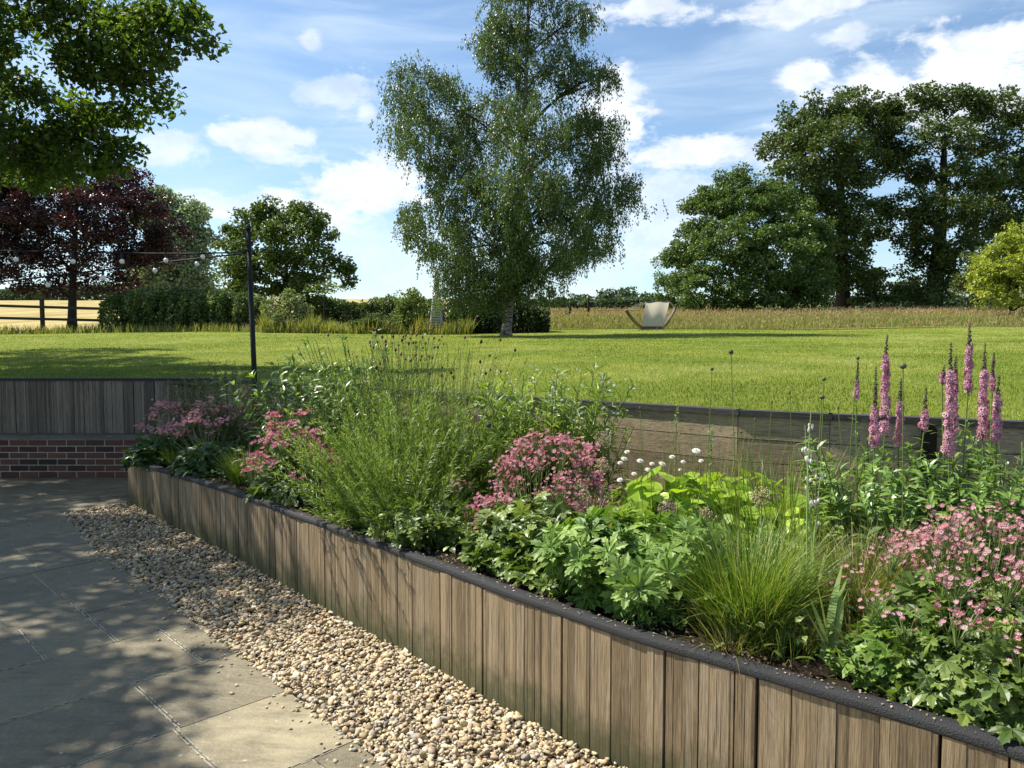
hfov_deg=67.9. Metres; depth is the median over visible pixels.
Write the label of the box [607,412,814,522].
ornamental grass
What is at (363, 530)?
plant
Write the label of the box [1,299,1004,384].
ground
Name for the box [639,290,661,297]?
distant tree
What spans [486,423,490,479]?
allium
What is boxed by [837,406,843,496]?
seeding stem
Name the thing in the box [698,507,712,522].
allium
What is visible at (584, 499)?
allium
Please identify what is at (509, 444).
bluestar
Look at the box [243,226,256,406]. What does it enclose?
light pole
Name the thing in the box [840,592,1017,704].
masterwort
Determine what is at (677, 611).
plant
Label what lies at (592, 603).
cranesbill
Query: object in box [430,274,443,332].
obelisk
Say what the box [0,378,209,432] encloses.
timber wall
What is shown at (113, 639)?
patio joints
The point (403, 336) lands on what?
burnet
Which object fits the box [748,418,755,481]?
seeding stem
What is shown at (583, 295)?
distant tree
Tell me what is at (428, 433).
feathery bluestar
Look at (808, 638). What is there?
ornamental grass
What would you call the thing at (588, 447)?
masterwort
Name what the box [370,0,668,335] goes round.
birch tree
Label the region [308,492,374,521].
plant
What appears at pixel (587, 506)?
flowering plant
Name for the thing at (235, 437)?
catmint
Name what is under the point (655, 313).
hammock
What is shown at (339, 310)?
hedge
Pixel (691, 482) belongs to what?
broadleaf
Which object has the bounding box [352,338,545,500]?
wispy plant
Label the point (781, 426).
sleeper wall
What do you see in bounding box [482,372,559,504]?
strap plant
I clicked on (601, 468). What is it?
allium
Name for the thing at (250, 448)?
masterwort
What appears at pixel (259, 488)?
masterwort
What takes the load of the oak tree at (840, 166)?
on the meadow floor
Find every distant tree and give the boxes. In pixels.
[568,293,592,298]
[592,288,613,298]
[603,286,638,297]
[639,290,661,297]
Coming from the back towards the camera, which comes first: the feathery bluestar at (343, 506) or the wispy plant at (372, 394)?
the wispy plant at (372, 394)
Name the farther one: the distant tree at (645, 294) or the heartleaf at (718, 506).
the distant tree at (645, 294)
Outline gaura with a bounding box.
[798,399,828,634]
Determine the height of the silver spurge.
0.332 m
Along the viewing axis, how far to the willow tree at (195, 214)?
60.62 m
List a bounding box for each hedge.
[97,284,265,332]
[296,294,446,327]
[443,292,550,333]
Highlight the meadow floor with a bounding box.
[528,325,1023,329]
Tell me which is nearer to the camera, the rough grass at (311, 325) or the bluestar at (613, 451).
the bluestar at (613, 451)
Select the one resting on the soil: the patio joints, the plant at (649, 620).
the plant at (649, 620)
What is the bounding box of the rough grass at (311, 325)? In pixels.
[0,312,477,334]
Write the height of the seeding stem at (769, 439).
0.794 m
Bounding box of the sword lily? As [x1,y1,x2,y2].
[806,564,846,659]
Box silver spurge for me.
[259,460,338,508]
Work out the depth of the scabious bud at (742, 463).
4.23 m
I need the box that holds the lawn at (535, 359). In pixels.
[0,327,1023,419]
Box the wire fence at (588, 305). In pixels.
[539,298,624,315]
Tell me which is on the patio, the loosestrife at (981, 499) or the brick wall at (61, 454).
the brick wall at (61, 454)
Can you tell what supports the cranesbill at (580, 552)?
on the soil
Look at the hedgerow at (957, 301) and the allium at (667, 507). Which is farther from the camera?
the hedgerow at (957, 301)
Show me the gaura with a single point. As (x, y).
(808, 480)
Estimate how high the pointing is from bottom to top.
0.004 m
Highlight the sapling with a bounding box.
[302,280,345,323]
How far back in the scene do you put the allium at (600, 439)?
4.53 m
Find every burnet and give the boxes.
[327,329,443,453]
[370,327,515,484]
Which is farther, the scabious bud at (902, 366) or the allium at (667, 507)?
the allium at (667, 507)
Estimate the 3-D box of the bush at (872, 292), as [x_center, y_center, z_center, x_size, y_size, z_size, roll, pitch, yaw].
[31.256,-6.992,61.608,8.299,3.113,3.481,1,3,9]
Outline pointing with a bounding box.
[0,591,337,767]
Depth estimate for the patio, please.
3.70 m
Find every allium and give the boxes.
[469,408,481,486]
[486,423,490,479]
[575,491,592,508]
[593,431,610,481]
[593,457,609,514]
[657,498,676,527]
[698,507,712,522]
[749,486,771,543]
[810,485,824,544]
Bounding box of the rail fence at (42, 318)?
[0,299,127,329]
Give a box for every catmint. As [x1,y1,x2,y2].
[152,360,303,449]
[214,363,328,457]
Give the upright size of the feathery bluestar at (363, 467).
0.907 m
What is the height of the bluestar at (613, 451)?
0.644 m
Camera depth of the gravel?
3.83 m
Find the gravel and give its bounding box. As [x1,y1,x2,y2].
[28,501,626,767]
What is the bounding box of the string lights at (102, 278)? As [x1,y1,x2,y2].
[0,253,244,287]
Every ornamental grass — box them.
[158,438,194,467]
[214,441,275,484]
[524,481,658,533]
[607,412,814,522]
[626,501,884,645]
[662,583,805,673]
[666,428,927,570]
[731,607,841,664]
[747,506,982,629]
[766,595,861,653]
[783,584,886,656]
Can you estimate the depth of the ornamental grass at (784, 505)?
3.81 m
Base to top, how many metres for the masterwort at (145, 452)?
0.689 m
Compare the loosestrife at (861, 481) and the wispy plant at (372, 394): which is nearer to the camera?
the loosestrife at (861, 481)
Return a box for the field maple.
[210,193,360,310]
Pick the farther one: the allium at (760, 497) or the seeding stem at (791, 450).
the seeding stem at (791, 450)
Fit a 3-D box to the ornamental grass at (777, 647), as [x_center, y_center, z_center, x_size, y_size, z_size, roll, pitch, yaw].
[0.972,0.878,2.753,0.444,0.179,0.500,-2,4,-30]
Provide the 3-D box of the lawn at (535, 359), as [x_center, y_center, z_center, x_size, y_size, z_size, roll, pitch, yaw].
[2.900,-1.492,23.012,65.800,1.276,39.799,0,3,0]
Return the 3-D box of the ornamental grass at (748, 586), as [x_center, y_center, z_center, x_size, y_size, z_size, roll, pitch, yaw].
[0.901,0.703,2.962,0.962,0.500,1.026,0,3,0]
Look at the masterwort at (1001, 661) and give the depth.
2.17 m
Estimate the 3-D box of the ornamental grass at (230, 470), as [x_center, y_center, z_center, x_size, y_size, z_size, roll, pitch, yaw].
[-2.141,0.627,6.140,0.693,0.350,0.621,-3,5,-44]
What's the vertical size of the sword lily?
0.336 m
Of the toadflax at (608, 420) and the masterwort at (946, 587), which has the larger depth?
the toadflax at (608, 420)
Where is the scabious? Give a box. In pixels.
[588,448,702,527]
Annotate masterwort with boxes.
[120,399,212,471]
[160,396,253,477]
[227,399,271,461]
[237,408,343,505]
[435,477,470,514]
[457,428,620,582]
[457,513,522,571]
[507,541,569,595]
[551,436,616,513]
[829,498,1023,727]
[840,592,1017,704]
[861,528,971,613]
[925,559,1023,745]
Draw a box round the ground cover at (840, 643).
[170,433,1010,715]
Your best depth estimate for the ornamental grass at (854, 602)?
2.94 m
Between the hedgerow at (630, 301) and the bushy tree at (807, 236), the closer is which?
the bushy tree at (807, 236)
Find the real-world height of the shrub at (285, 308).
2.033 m
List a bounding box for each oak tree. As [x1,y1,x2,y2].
[0,0,231,198]
[751,84,905,309]
[859,79,1023,308]
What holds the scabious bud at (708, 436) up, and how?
on the soil
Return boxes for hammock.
[625,300,676,329]
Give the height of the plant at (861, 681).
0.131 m
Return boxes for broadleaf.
[663,474,704,531]
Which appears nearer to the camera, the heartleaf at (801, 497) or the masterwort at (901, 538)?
the masterwort at (901, 538)
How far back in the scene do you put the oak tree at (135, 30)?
11.26 m
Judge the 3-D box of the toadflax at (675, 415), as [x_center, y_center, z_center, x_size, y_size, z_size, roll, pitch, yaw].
[0.953,0.488,4.434,0.042,0.745,0.047,-3,5,-43]
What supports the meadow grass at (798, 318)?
on the meadow floor
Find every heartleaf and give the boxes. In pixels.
[601,466,724,535]
[654,469,805,551]
[760,493,853,556]
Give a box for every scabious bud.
[702,368,713,527]
[729,350,736,530]
[740,431,744,528]
[810,395,824,551]
[814,377,825,566]
[846,356,859,546]
[899,363,906,536]
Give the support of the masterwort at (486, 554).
on the soil
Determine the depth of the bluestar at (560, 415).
4.93 m
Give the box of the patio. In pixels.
[0,477,385,767]
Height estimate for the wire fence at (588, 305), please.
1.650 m
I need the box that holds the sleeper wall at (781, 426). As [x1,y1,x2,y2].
[206,378,1023,531]
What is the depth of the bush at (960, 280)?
49.85 m
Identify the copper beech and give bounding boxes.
[0,132,196,329]
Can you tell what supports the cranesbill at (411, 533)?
on the soil
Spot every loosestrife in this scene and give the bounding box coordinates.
[796,334,983,572]
[798,444,896,561]
[868,322,1023,589]
[931,422,1023,572]
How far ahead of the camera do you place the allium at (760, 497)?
3.53 m
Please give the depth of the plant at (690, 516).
3.87 m
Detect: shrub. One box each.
[258,287,314,326]
[348,312,391,333]
[387,287,430,331]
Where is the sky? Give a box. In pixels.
[0,0,1023,298]
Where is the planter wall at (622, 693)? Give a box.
[128,441,1023,767]
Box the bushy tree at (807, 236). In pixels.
[650,161,842,311]
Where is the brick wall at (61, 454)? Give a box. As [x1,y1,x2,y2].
[0,433,221,476]
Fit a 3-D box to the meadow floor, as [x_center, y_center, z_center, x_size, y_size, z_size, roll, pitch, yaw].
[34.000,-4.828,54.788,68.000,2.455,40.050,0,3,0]
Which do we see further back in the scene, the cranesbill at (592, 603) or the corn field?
the corn field
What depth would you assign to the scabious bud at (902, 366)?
3.11 m
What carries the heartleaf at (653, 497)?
on the soil
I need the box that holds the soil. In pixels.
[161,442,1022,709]
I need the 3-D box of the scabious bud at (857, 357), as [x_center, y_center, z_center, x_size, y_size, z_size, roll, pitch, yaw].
[1.580,0.400,3.529,0.042,1.057,0.016,0,3,0]
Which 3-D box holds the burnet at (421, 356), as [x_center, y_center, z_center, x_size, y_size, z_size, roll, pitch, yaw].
[-0.547,0.199,5.602,1.002,1.220,1.026,1,3,15]
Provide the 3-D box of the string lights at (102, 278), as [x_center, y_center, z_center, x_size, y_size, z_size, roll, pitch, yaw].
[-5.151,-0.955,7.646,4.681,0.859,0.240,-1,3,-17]
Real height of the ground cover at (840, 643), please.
0.286 m
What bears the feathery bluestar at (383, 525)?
on the soil
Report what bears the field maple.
on the ground at (608, 309)
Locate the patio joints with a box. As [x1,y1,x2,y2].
[0,482,346,767]
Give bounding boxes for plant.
[243,472,258,484]
[296,333,458,480]
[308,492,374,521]
[346,490,425,536]
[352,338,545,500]
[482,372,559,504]
[616,489,725,532]
[616,592,705,629]
[649,588,708,624]
[816,646,898,689]
[836,498,1020,583]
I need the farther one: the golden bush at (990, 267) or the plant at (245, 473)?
the golden bush at (990, 267)
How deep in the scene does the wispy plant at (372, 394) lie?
5.66 m
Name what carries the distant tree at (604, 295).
on the ground at (608, 309)
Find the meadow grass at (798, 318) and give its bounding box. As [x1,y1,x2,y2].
[541,305,1023,329]
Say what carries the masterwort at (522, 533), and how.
on the soil
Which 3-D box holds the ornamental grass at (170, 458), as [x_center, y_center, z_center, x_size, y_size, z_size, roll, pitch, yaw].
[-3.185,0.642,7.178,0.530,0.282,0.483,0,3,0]
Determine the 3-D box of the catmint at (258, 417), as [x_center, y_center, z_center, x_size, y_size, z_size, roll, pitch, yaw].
[-2.277,0.290,7.083,1.199,0.969,1.081,0,3,0]
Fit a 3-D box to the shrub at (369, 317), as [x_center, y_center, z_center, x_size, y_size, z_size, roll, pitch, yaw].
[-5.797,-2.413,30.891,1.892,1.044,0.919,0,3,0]
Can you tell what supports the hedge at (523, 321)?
on the lawn at (535, 359)
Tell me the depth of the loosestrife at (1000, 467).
3.58 m
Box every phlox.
[212,347,408,468]
[294,329,425,465]
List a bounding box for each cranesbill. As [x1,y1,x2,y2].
[366,493,478,551]
[530,499,745,619]
[549,573,602,610]
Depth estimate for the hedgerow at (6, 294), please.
234.62 m
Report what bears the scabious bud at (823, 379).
on the soil
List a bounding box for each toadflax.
[606,410,611,488]
[672,404,679,476]
[708,424,714,481]
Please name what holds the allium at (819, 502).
on the soil
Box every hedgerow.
[0,281,228,299]
[537,295,706,309]
[823,295,1023,308]
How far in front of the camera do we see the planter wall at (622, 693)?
3.05 m
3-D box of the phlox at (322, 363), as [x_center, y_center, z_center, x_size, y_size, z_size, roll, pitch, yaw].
[-1.287,0.165,6.416,1.124,1.257,1.073,0,3,0]
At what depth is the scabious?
4.21 m
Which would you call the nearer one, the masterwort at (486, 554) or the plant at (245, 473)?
the masterwort at (486, 554)
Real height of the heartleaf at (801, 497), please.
0.321 m
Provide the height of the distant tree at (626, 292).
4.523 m
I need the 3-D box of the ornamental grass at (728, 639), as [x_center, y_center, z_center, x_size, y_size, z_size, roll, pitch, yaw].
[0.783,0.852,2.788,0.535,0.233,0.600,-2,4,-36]
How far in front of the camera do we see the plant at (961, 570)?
3.28 m
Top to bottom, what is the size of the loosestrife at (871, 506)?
1.177 m
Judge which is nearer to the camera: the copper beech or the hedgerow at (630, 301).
the copper beech
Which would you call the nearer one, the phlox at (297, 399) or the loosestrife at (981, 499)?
the loosestrife at (981, 499)
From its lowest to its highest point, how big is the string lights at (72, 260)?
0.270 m
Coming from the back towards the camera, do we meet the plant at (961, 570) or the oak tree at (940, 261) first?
the oak tree at (940, 261)
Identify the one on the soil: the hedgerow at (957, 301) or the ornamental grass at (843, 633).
the ornamental grass at (843, 633)
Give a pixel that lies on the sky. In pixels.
(287, 114)
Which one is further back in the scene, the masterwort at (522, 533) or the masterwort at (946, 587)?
the masterwort at (522, 533)
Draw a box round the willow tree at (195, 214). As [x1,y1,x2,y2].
[125,182,226,290]
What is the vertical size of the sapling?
2.299 m
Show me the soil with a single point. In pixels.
(813, 667)
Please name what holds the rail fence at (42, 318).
on the ground at (608, 309)
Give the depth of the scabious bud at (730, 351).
3.90 m
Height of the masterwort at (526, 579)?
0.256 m
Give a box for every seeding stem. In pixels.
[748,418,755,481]
[766,400,772,495]
[789,390,791,517]
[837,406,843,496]
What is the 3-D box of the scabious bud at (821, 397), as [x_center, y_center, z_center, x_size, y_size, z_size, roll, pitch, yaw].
[1.372,0.487,3.434,0.061,0.881,0.024,0,3,0]
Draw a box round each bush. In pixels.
[846,280,954,308]
[947,245,1007,311]
[964,219,1023,314]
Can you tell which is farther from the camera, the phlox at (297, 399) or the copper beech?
the copper beech
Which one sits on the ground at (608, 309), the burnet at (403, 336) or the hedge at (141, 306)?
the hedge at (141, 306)
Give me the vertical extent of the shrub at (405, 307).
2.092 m
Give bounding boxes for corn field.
[0,299,448,331]
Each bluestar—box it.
[233,381,517,518]
[297,471,429,529]
[338,463,495,534]
[354,379,554,509]
[438,399,601,508]
[472,361,646,501]
[548,418,633,494]
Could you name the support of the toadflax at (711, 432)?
on the soil
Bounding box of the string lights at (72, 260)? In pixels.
[0,250,244,263]
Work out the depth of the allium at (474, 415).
5.22 m
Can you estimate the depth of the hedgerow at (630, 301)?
92.19 m

